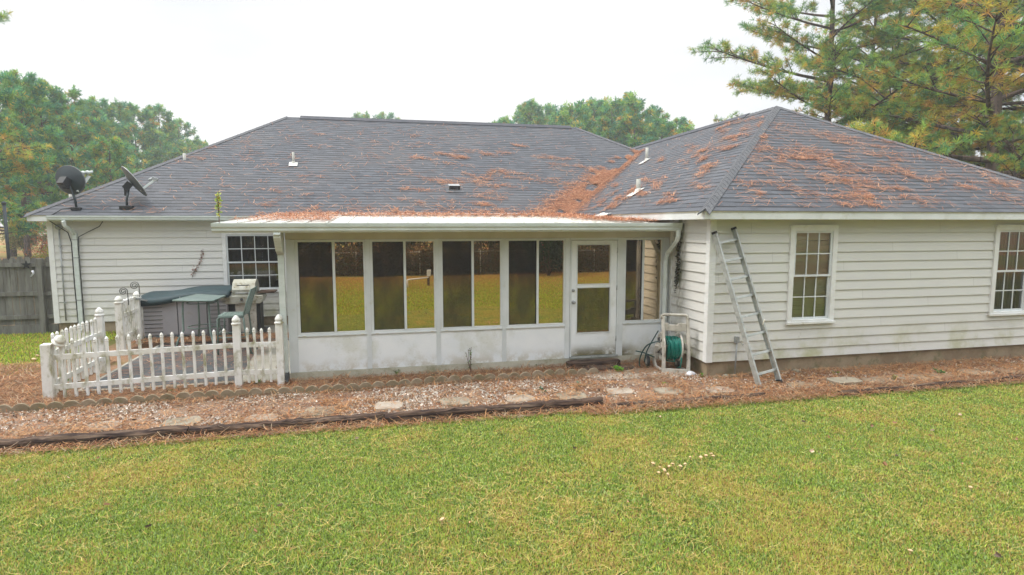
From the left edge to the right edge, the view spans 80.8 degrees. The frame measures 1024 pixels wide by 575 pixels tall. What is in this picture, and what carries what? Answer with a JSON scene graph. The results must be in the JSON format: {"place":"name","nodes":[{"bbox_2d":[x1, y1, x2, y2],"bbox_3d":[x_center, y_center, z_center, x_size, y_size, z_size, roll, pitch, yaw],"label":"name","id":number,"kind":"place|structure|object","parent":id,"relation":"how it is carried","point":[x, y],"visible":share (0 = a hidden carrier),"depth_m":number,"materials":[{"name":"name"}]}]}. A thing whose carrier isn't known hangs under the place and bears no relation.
{"place":"outdoors","nodes":[
{"label":"outdoors","id":0,"kind":"place"},
{"bbox_2d":[0,331,115,375],"bbox_3d":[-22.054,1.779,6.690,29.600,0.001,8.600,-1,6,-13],"label":"side lawn","id":1,"kind":"structure","parent":0,"point":[112,342],"depth_m":12.27,"materials":[{"name":"plant"}]},
{"bbox_2d":[0,257,58,333],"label":"privacy fence","id":2,"kind":"object","parent":1,"relation":"on","point":[29,295],"visible":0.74,"depth_m":13.52,"materials":[{"name":"wood"}]},
{"bbox_2d":[0,228,824,452],"bbox_3d":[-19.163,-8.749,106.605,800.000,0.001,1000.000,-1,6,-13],"label":"ground","id":3,"kind":"structure","parent":0,"point":[3,253],"depth_m":52.95,"materials":[{"name":"soil"}]},
{"bbox_2d":[1,201,10,267],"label":"trunk","id":4,"kind":"object","parent":3,"relation":"on","point":[3,203],"visible":0.65,"depth_m":23.99,"materials":[{"name":"wood"}]},
{"bbox_2d":[0,218,46,254],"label":"shrub","id":5,"kind":"object","parent":3,"relation":"on","point":[18,243],"visible":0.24,"depth_m":45.65,"materials":[{"name":"green plant"}]},
{"bbox_2d":[0,9,47,160],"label":"pine tree","id":6,"kind":"object","parent":3,"relation":"on","point":[14,148],"visible":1,"depth_m":30.05,"materials":[{"name":"green plant"}]},
{"bbox_2d":[0,86,56,238],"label":"pine tree","id":7,"kind":"object","parent":3,"relation":"on","point":[8,95],"visible":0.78,"depth_m":32.48,"materials":[{"name":"green plant"}]},
{"bbox_2d":[0,70,60,256],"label":"pine tree","id":8,"kind":"object","parent":3,"relation":"on","point":[41,189],"visible":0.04,"depth_m":45.34,"materials":[{"name":"green plant"}]},
{"bbox_2d":[24,230,47,257],"bbox_3d":[-20.027,-1.366,26.103,1.879,2.347,1.897,5,8,39],"label":"shrub","id":9,"kind":"object","parent":3,"relation":"on","point":[44,243],"visible":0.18,"depth_m":25.86,"materials":[{"name":"brown plant"}]},
{"bbox_2d":[0,68,86,259],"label":"pine tree","id":10,"kind":"object","parent":3,"relation":"on","point":[26,114],"visible":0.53,"depth_m":37.47,"materials":[{"name":"green plant"}]},
{"bbox_2d":[0,76,90,206],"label":"pine tree","id":11,"kind":"object","parent":3,"relation":"on","point":[66,119],"visible":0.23,"depth_m":43.15,"materials":[{"name":"green plant"}]},
{"bbox_2d":[33,85,135,196],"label":"pine tree","id":12,"kind":"object","parent":3,"relation":"on","point":[99,123],"visible":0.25,"depth_m":45.01,"materials":[{"name":"green plant"}]},
{"bbox_2d":[47,95,136,195],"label":"pine tree","id":13,"kind":"object","parent":3,"relation":"on","point":[93,108],"visible":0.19,"depth_m":54.32,"materials":[{"name":"green plant"}]},
{"bbox_2d":[80,134,136,191],"bbox_3d":[-26.580,-5.828,39.981,5.516,8.510,6.195,5,8,38],"label":"pine tree","id":14,"kind":"object","parent":3,"relation":"on","point":[105,171],"visible":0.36,"depth_m":38.95,"materials":[{"name":"green plant"}]},
{"bbox_2d":[78,96,153,188],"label":"pine tree","id":15,"kind":"object","parent":3,"relation":"on","point":[125,134],"visible":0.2,"depth_m":58.60,"materials":[{"name":"green plant"}]},
{"bbox_2d":[113,101,173,168],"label":"pine tree","id":16,"kind":"object","parent":3,"relation":"on","point":[150,140],"visible":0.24,"depth_m":62.68,"materials":[{"name":"green plant"}]},
{"bbox_2d":[40,307,284,400],"bbox_3d":[-5.157,0.941,9.474,3.183,1.152,1.741,-1,6,-13],"label":"picket fence","id":17,"kind":"object","parent":3,"relation":"on","point":[100,354],"visible":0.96,"depth_m":8.86,"materials":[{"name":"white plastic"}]},
{"bbox_2d":[135,103,189,168],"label":"pine tree","id":18,"kind":"object","parent":3,"relation":"on","point":[168,126],"visible":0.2,"depth_m":66.48,"materials":[{"name":"green plant"}]},
{"bbox_2d":[151,117,200,163],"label":"pine tree","id":19,"kind":"object","parent":3,"relation":"on","point":[190,143],"visible":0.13,"depth_m":73.01,"materials":[{"name":"green plant"}]},
{"bbox_2d":[78,324,290,392],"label":"patio slab","id":20,"kind":"structure","parent":3,"relation":"on","point":[266,360],"depth_m":10.26,"materials":[{"name":"concrete"}]},
{"bbox_2d":[84,326,269,388],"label":"patio paving","id":21,"kind":"structure","parent":20,"relation":"on","point":[168,362],"depth_m":10.39,"materials":[{"name":"stone"}]},
{"bbox_2d":[136,285,235,340],"bbox_3d":[-7.014,0.515,13.208,1.808,1.050,1.644,-1,6,-13],"label":"hot tub","id":22,"kind":"object","parent":21,"relation":"on","point":[162,311],"visible":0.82,"depth_m":12.65,"materials":[{"name":"grey plastic"}]},
{"bbox_2d":[104,339,271,386],"bbox_3d":[-5.630,1.248,10.909,2.271,0.038,3.811,-1,6,-13],"label":"patio straw","id":23,"kind":"object","parent":21,"relation":"on","point":[192,360],"visible":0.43,"depth_m":10.72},
{"bbox_2d":[172,294,227,346],"bbox_3d":[-6.125,0.672,12.008,0.808,0.983,1.239,-1,6,-5],"label":"bar table","id":24,"kind":"object","parent":21,"relation":"on","point":[198,298],"visible":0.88,"depth_m":11.72,"materials":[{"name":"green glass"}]},
{"bbox_2d":[217,286,257,355],"bbox_3d":[-5.172,0.616,11.354,0.652,1.234,0.554,-1,6,-13],"label":"bar chair","id":25,"kind":"object","parent":21,"relation":"on","point":[248,304],"visible":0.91,"depth_m":11.21,"materials":[{"name":"green metal"}]},
{"bbox_2d":[220,279,276,333],"bbox_3d":[-5.773,0.425,13.171,1.160,1.225,0.611,-1,6,-13],"label":"gas grill","id":26,"kind":"object","parent":21,"relation":"on","point":[236,299],"visible":0.68,"depth_m":12.99,"materials":[{"name":"silver metal"}]},
{"bbox_2d":[211,213,682,381],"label":"sunroom","id":27,"kind":"structure","parent":3,"relation":"on","point":[382,295],"depth_m":9.94,"materials":[{"name":"metal"}]},
{"bbox_2d":[294,239,366,336],"bbox_3d":[-2.841,0.008,9.474,1.050,1.520,0.066,-1,6,-13],"label":"window","id":28,"kind":"structure","parent":27,"relation":"in","point":[331,281],"depth_m":9.48,"materials":[{"name":"glass"}]},
{"bbox_2d":[369,239,436,333],"bbox_3d":[-1.754,-0.019,9.721,1.040,1.520,0.066,-1,6,-13],"label":"window","id":29,"kind":"structure","parent":27,"relation":"in","point":[402,271],"depth_m":9.72,"materials":[{"name":"glass"}]},
{"bbox_2d":[229,210,660,221],"bbox_3d":[-1.410,-1.450,12.021,7.154,0.298,5.390,-1,6,-13],"label":"pine straw","id":30,"kind":"object","parent":27,"relation":"on","point":[441,214],"visible":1,"depth_m":12.42,"materials":[{"name":"plant"}]},
{"bbox_2d":[440,238,501,331],"bbox_3d":[-0.674,-0.046,9.966,1.035,1.520,0.066,-1,6,-13],"label":"window","id":31,"kind":"structure","parent":27,"relation":"in","point":[470,269],"depth_m":9.97,"materials":[{"name":"glass"}]},
{"bbox_2d":[506,238,564,328],"bbox_3d":[0.403,-0.072,10.211,1.035,1.520,0.066,-1,6,-13],"label":"window","id":32,"kind":"structure","parent":27,"relation":"in","point":[535,267],"depth_m":10.21,"materials":[{"name":"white glass"}]},
{"bbox_2d":[571,240,617,355],"bbox_3d":[1.435,0.188,10.441,0.835,2.000,0.113,-1,6,-13],"label":"door","id":33,"kind":"structure","parent":27,"relation":"in","point":[594,262],"depth_m":10.47,"materials":[{"name":"white metal"}]},
{"bbox_2d":[623,237,662,323],"bbox_3d":[2.309,-0.119,10.644,0.745,1.520,0.066,-1,6,-13],"label":"window","id":34,"kind":"structure","parent":27,"relation":"in","point":[643,257],"depth_m":10.65,"materials":[{"name":"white glass"}]},
{"bbox_2d":[0,306,1021,453],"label":"planting bed","id":35,"kind":"object","parent":3,"relation":"on","point":[114,365],"depth_m":9.47,"materials":[{"name":"soil"}]},
{"bbox_2d":[0,403,29,413],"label":"scalloped edger","id":36,"kind":"object","parent":35,"relation":"on","point":[19,407],"visible":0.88,"depth_m":7.83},
{"bbox_2d":[29,400,79,412],"bbox_3d":[-6.040,1.589,7.958,0.557,0.174,0.035,-2,6,-18],"label":"scalloped edger","id":37,"kind":"object","parent":35,"relation":"on","point":[52,405],"visible":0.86,"depth_m":7.94,"materials":[{"name":"concrete"}]},
{"bbox_2d":[0,425,188,451],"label":"landscape timber","id":38,"kind":"object","parent":35,"relation":"on","point":[130,434],"visible":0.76,"depth_m":6.73,"materials":[{"name":"wood"}]},
{"bbox_2d":[83,420,121,431],"bbox_3d":[-4.943,1.695,7.263,0.380,0.066,0.363,-1,6,-13],"label":"stepping stone","id":39,"kind":"object","parent":35,"relation":"on","point":[107,426],"visible":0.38,"depth_m":7.25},
{"bbox_2d":[80,397,127,407],"bbox_3d":[-5.490,1.570,8.111,0.556,0.178,0.035,-2,6,-17],"label":"scalloped edger","id":40,"kind":"object","parent":35,"relation":"on","point":[117,400],"visible":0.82,"depth_m":8.09,"materials":[{"name":"concrete"}]},
{"bbox_2d":[113,291,143,349],"bbox_3d":[-7.601,0.682,11.969,0.170,1.138,0.991,-1,6,-11],"label":"picket fence","id":41,"kind":"object","parent":35,"relation":"on","point":[129,319],"visible":0.92,"depth_m":11.89,"materials":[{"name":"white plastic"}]},
{"bbox_2d":[129,393,174,403],"bbox_3d":[-4.944,1.553,8.276,0.555,0.176,0.035,-1,6,-14],"label":"scalloped edger","id":42,"kind":"object","parent":35,"relation":"on","point":[147,399],"visible":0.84,"depth_m":8.26,"materials":[{"name":"concrete"}]},
{"bbox_2d":[176,390,219,401],"bbox_3d":[-4.390,1.535,8.414,0.555,0.182,0.035,-1,6,-12],"label":"scalloped edger","id":43,"kind":"object","parent":35,"relation":"on","point":[195,394],"visible":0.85,"depth_m":8.40,"materials":[{"name":"concrete"}]},
{"bbox_2d":[220,388,262,398],"bbox_3d":[-3.834,1.522,8.538,0.555,0.181,0.036,-1,6,-13],"label":"scalloped edger","id":44,"kind":"object","parent":35,"relation":"on","point":[239,392],"visible":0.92,"depth_m":8.52,"materials":[{"name":"concrete"}]},
{"bbox_2d":[263,386,304,396],"bbox_3d":[-3.279,1.513,8.666,0.555,0.172,0.035,-2,6,-14],"label":"scalloped edger","id":45,"kind":"object","parent":35,"relation":"on","point":[285,390],"visible":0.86,"depth_m":8.65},
{"bbox_2d":[188,411,387,436],"bbox_3d":[-2.649,1.665,7.274,2.261,0.160,0.148,-2,6,-14],"label":"landscape timber","id":46,"kind":"object","parent":35,"relation":"on","point":[247,426],"visible":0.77,"depth_m":7.20,"materials":[{"name":"wood"}]},
{"bbox_2d":[303,406,334,417],"bbox_3d":[-2.499,1.633,7.828,0.388,0.068,0.377,-1,6,-13],"label":"stepping stone","id":47,"kind":"object","parent":35,"relation":"on","point":[311,410],"visible":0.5,"depth_m":7.83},
{"bbox_2d":[305,383,344,393],"bbox_3d":[-2.722,1.500,8.787,0.555,0.173,0.035,-2,6,-14],"label":"scalloped edger","id":48,"kind":"object","parent":35,"relation":"on","point":[338,386],"visible":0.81,"depth_m":8.77,"materials":[{"name":"concrete"}]},
{"bbox_2d":[346,381,384,391],"bbox_3d":[-2.170,1.486,8.930,0.556,0.169,0.035,-2,6,-16],"label":"scalloped edger","id":49,"kind":"object","parent":35,"relation":"on","point":[380,384],"visible":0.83,"depth_m":8.91,"materials":[{"name":"concrete"}]},
{"bbox_2d":[386,378,422,387],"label":"scalloped edger","id":50,"kind":"object","parent":35,"relation":"on","point":[394,383],"visible":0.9,"depth_m":9.08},
{"bbox_2d":[424,375,459,384],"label":"scalloped edger","id":51,"kind":"object","parent":35,"relation":"on","point":[431,379],"visible":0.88,"depth_m":9.22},
{"bbox_2d":[440,397,470,406],"bbox_3d":[-0.782,1.586,8.270,0.408,0.067,0.363,-1,6,-13],"label":"stepping stone","id":52,"kind":"object","parent":35,"relation":"on","point":[461,401],"visible":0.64,"depth_m":8.22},
{"bbox_2d":[461,373,495,382],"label":"scalloped edger","id":53,"kind":"object","parent":35,"relation":"on","point":[492,377],"visible":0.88,"depth_m":9.37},
{"bbox_2d":[385,396,602,424],"bbox_3d":[-0.182,1.596,7.787,2.861,0.187,0.159,-2,6,-14],"label":"landscape timber","id":54,"kind":"object","parent":35,"relation":"on","point":[454,411],"visible":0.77,"depth_m":7.71,"materials":[{"name":"wood"}]},
{"bbox_2d":[0,330,1023,455],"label":"bed straw","id":55,"kind":"object","parent":35,"relation":"on","point":[776,392],"visible":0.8,"depth_m":8.70,"materials":[{"name":"plant"}]},
{"bbox_2d":[497,372,530,380],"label":"scalloped edger","id":56,"kind":"object","parent":35,"relation":"on","point":[527,375],"visible":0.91,"depth_m":9.49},
{"bbox_2d":[532,368,565,378],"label":"scalloped edger","id":57,"kind":"object","parent":35,"relation":"on","point":[557,372],"visible":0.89,"depth_m":9.62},
{"bbox_2d":[566,368,598,376],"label":"scalloped edger","id":58,"kind":"object","parent":35,"relation":"on","point":[581,370],"visible":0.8,"depth_m":9.74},
{"bbox_2d":[566,358,619,369],"bbox_3d":[1.404,1.337,10.385,0.969,0.155,0.293,-1,6,-13],"label":"door step","id":59,"kind":"object","parent":35,"relation":"on","point":[579,363],"depth_m":10.29,"materials":[{"name":"concrete"}]},
{"bbox_2d":[581,364,634,370],"bbox_3d":[1.617,1.389,10.129,0.936,0.105,0.298,-1,6,-13],"label":"stepping stone","id":60,"kind":"object","parent":35,"relation":"on","point":[601,367],"depth_m":10.09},
{"bbox_2d":[587,367,684,380],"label":"landing slab","id":61,"kind":"structure","parent":35,"relation":"on","point":[626,376],"depth_m":9.74,"materials":[{"name":"stone"}]},
{"bbox_2d":[645,313,690,372],"bbox_3d":[2.596,0.901,10.025,0.734,0.987,0.511,1,6,12],"label":"hose reel","id":62,"kind":"object","parent":61,"relation":"on","point":[660,348],"visible":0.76,"depth_m":9.86,"materials":[{"name":"beige plastic"}]},
{"bbox_2d":[665,336,681,367],"bbox_3d":[2.635,1.062,9.997,0.220,0.534,0.455,-1,6,-13],"label":"garden hose","id":63,"kind":"object","parent":62,"relation":"on","point":[674,348],"visible":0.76,"depth_m":9.86,"materials":[{"name":"green plastic"}]},
{"bbox_2d":[608,392,765,410],"bbox_3d":[2.426,1.584,8.272,2.340,0.146,0.118,-1,6,-13],"label":"landscape timber","id":64,"kind":"object","parent":35,"relation":"on","point":[628,404],"visible":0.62,"depth_m":8.23,"materials":[{"name":"wood"}]},
{"bbox_2d":[838,374,1023,395],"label":"landscape timber","id":65,"kind":"object","parent":35,"relation":"on","point":[895,388],"visible":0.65,"depth_m":8.99,"materials":[{"name":"wood"}]},
{"bbox_2d":[500,107,532,123],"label":"pine tree","id":66,"kind":"object","parent":3,"relation":"on","point":[517,116],"visible":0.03,"depth_m":77.64,"materials":[{"name":"green plant"}]},
{"bbox_2d":[20,106,1023,376],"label":"house","id":67,"kind":"structure","parent":3,"relation":"on","point":[912,280],"depth_m":11.84,"materials":[{"name":"paint"}]},
{"bbox_2d":[52,165,92,214],"bbox_3d":[-9.752,-2.123,13.273,0.799,1.144,0.656,-1,6,-13],"label":"satellite dish","id":68,"kind":"object","parent":67,"relation":"attached to","point":[72,180],"visible":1,"depth_m":13.27,"materials":[{"name":"grey metal"}]},
{"bbox_2d":[119,166,158,208],"bbox_3d":[-8.485,-2.267,13.743,0.790,0.964,0.651,-1,6,-13],"label":"satellite dish","id":69,"kind":"object","parent":67,"relation":"attached to","point":[134,182],"visible":0.99,"depth_m":13.56,"materials":[{"name":"metal"}]},
{"bbox_2d":[221,233,286,291],"bbox_3d":[-6.093,-0.624,14.331,1.460,1.464,0.255,-1,6,-13],"label":"window","id":70,"kind":"structure","parent":67,"relation":"in","point":[245,255],"depth_m":14.37,"materials":[{"name":"glass"}]},
{"bbox_2d":[62,120,638,213],"bbox_3d":[-3.016,-3.554,17.066,15.357,3.112,5.341,-1,6,-13],"label":"pine straw","id":71,"kind":"object","parent":67,"relation":"on","point":[578,194],"visible":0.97,"depth_m":16.45,"materials":[{"name":"plant"}]},
{"bbox_2d":[569,115,765,213],"bbox_3d":[3.700,-3.010,14.711,4.320,2.488,9.945,-1,6,-13],"label":"pine straw","id":72,"kind":"object","parent":67,"relation":"on","point":[586,199],"visible":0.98,"depth_m":13.70,"materials":[{"name":"plant"}]},
{"bbox_2d":[674,240,681,292],"bbox_3d":[2.852,-0.481,10.371,0.104,1.163,0.240,-1,6,-13],"label":"creeper","id":73,"kind":"object","parent":67,"relation":"attached to","point":[677,264],"visible":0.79,"depth_m":10.37,"materials":[{"name":"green plant"}]},
{"bbox_2d":[785,225,838,324],"bbox_3d":[4.912,-0.214,9.888,0.930,1.624,0.143,-1,6,-13],"label":"window","id":74,"kind":"structure","parent":67,"relation":"in","point":[831,232],"depth_m":9.92,"materials":[{"name":"glass"}]},
{"bbox_2d":[725,109,1022,210],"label":"pine straw","id":75,"kind":"object","parent":67,"relation":"on","point":[800,157],"visible":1,"depth_m":10.96,"materials":[{"name":"plant"}]},
{"bbox_2d":[987,225,1023,315],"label":"window","id":76,"kind":"structure","parent":67,"relation":"in","point":[1007,238],"depth_m":10.92,"materials":[{"name":"glass"}]},
{"bbox_2d":[512,97,551,124],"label":"tree","id":77,"kind":"object","parent":3,"relation":"on","point":[530,105],"visible":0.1,"depth_m":67.81,"materials":[{"name":"green plant"}]},
{"bbox_2d":[535,101,561,124],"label":"pine tree","id":78,"kind":"object","parent":3,"relation":"on","point":[549,108],"visible":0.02,"depth_m":76.01,"materials":[{"name":"green plant"}]},
{"bbox_2d":[546,104,588,131],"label":"pine tree","id":79,"kind":"object","parent":3,"relation":"on","point":[554,118],"visible":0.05,"depth_m":71.29,"materials":[{"name":"green plant"}]},
{"bbox_2d":[556,99,600,135],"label":"pine tree","id":80,"kind":"object","parent":3,"relation":"on","point":[582,112],"visible":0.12,"depth_m":58.34,"materials":[{"name":"green plant"}]},
{"bbox_2d":[582,98,616,136],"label":"pine tree","id":81,"kind":"object","parent":3,"relation":"on","point":[600,102],"visible":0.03,"depth_m":64.10,"materials":[{"name":"green plant"}]},
{"bbox_2d":[590,96,635,146],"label":"pine tree","id":82,"kind":"object","parent":3,"relation":"on","point":[602,119],"visible":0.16,"depth_m":60.47,"materials":[{"name":"green plant"}]},
{"bbox_2d":[596,90,665,147],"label":"pine tree","id":83,"kind":"object","parent":3,"relation":"on","point":[628,111],"visible":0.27,"depth_m":58.13,"materials":[{"name":"green plant"}]},
{"bbox_2d":[607,91,662,143],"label":"pine tree","id":84,"kind":"object","parent":3,"relation":"on","point":[642,102],"visible":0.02,"depth_m":69.92,"materials":[{"name":"green plant"}]},
{"bbox_2d":[628,104,669,143],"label":"pine tree","id":85,"kind":"object","parent":3,"relation":"on","point":[657,114],"visible":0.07,"depth_m":66.19,"materials":[{"name":"green plant"}]},
{"bbox_2d":[642,117,681,142],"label":"pine tree","id":86,"kind":"object","parent":3,"relation":"on","point":[665,128],"visible":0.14,"depth_m":55.49,"materials":[{"name":"green plant"}]},
{"bbox_2d":[687,0,1023,170],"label":"pine tree","id":87,"kind":"object","parent":3,"relation":"on","point":[780,88],"visible":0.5,"depth_m":26.90,"materials":[{"name":"green plant"}]},
{"bbox_2d":[775,0,982,121],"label":"pine tree","id":88,"kind":"object","parent":3,"relation":"on","point":[875,21],"visible":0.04,"depth_m":33.16,"materials":[{"name":"green plant"}]},
{"bbox_2d":[809,0,983,163],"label":"pine tree","id":89,"kind":"object","parent":3,"relation":"on","point":[900,15],"visible":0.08,"depth_m":31.06,"materials":[{"name":"green plant"}]},
{"bbox_2d":[784,0,1023,170],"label":"pine tree","id":90,"kind":"object","parent":3,"relation":"on","point":[871,29],"visible":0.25,"depth_m":25.50,"materials":[{"name":"green plant"}]},
{"bbox_2d":[836,0,1023,177],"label":"pine tree","id":91,"kind":"object","parent":3,"relation":"on","point":[995,81],"visible":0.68,"depth_m":18.89,"materials":[{"name":"green plant"}]},
{"bbox_2d":[896,119,964,161],"bbox_3d":[14.624,-2.835,21.850,4.459,6.307,4.892,0,6,-1],"label":"pine tree","id":92,"kind":"object","parent":3,"relation":"on","point":[938,136],"visible":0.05,"depth_m":21.28,"materials":[{"name":"green plant"}]},
{"bbox_2d":[850,0,1023,179],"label":"pine tree","id":93,"kind":"object","parent":3,"relation":"on","point":[993,122],"visible":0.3,"depth_m":21.93,"materials":[{"name":"green plant"}]},
{"bbox_2d":[873,20,1023,169],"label":"pine tree","id":94,"kind":"object","parent":3,"relation":"on","point":[1009,107],"visible":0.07,"depth_m":27.57,"materials":[{"name":"green plant"}]},
{"bbox_2d":[880,1,1023,164],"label":"pine tree","id":95,"kind":"object","parent":3,"relation":"on","point":[1014,112],"visible":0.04,"depth_m":32.07,"materials":[{"name":"green plant"}]},
{"bbox_2d":[980,114,1023,177],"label":"pine tree","id":96,"kind":"object","parent":3,"relation":"on","point":[1013,161],"visible":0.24,"depth_m":18.84,"materials":[{"name":"green plant"}]},
{"bbox_2d":[0,358,1023,438],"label":"gravel path","id":97,"kind":"structure","parent":0,"point":[307,400],"depth_m":8.34,"materials":[{"name":"gravel"}]},
{"bbox_2d":[161,416,200,425],"bbox_3d":[-4.069,1.676,7.430,0.428,0.068,0.336,-2,6,-19],"label":"stepping stone","id":98,"kind":"object","parent":97,"relation":"on","point":[179,420],"visible":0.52,"depth_m":7.43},
{"bbox_2d":[374,401,402,411],"bbox_3d":[-1.645,1.606,8.044,0.383,0.076,0.346,-1,6,-13],"label":"stepping stone","id":99,"kind":"object","parent":97,"relation":"on","point":[388,405],"visible":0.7,"depth_m":8.01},
{"bbox_2d":[0,356,1022,438],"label":"path straw","id":100,"kind":"object","parent":97,"relation":"on","point":[518,393],"visible":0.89,"depth_m":8.58,"materials":[{"name":"plant"}]},
{"bbox_2d":[504,394,535,403],"bbox_3d":[0.111,1.571,8.379,0.430,0.073,0.334,-1,6,-13],"label":"stepping stone","id":101,"kind":"object","parent":97,"relation":"on","point":[520,398],"visible":0.62,"depth_m":8.34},
{"bbox_2d":[556,391,586,399],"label":"stepping stone","id":102,"kind":"object","parent":97,"relation":"on","point":[558,394],"visible":0.45,"depth_m":8.49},
{"bbox_2d":[606,387,633,395],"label":"stepping stone","id":103,"kind":"object","parent":97,"relation":"on","point":[627,392],"visible":0.69,"depth_m":8.68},
{"bbox_2d":[654,387,683,395],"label":"stepping stone","id":104,"kind":"object","parent":97,"relation":"on","point":[661,390],"visible":0.58,"depth_m":8.74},
{"bbox_2d":[712,227,782,388],"bbox_3d":[3.614,0.279,9.268,0.494,2.422,1.018,-5,8,-42],"label":"ladder","id":105,"kind":"object","parent":97,"relation":"on","point":[758,313],"visible":0.99,"depth_m":9.24,"materials":[{"name":"metal"}]},
{"bbox_2d":[826,377,862,386],"bbox_3d":[5.093,1.461,9.232,0.488,0.105,0.321,-1,6,-13],"label":"stepping stone","id":106,"kind":"object","parent":97,"relation":"on","point":[841,380],"visible":0.61,"depth_m":9.16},
{"bbox_2d":[0,379,1023,574],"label":"lawn","id":107,"kind":"structure","parent":0,"point":[581,526],"depth_m":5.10,"materials":[{"name":"plant"}]},
{"bbox_2d":[0,382,1023,574],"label":"lawn straw","id":108,"kind":"object","parent":107,"relation":"on","point":[492,492],"visible":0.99,"depth_m":5.41,"materials":[{"name":"plant"}]},
{"bbox_2d":[10,361,1017,556],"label":"fallen leaves","id":109,"kind":"object","parent":107,"relation":"on","point":[996,554],"visible":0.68,"depth_m":7.59,"materials":[{"name":"plant"}]},
{"bbox_2d":[0,0,1023,226],"label":"sky","id":110,"kind":"structure","parent":0,"point":[226,68],"materials":[{"name":"white"}]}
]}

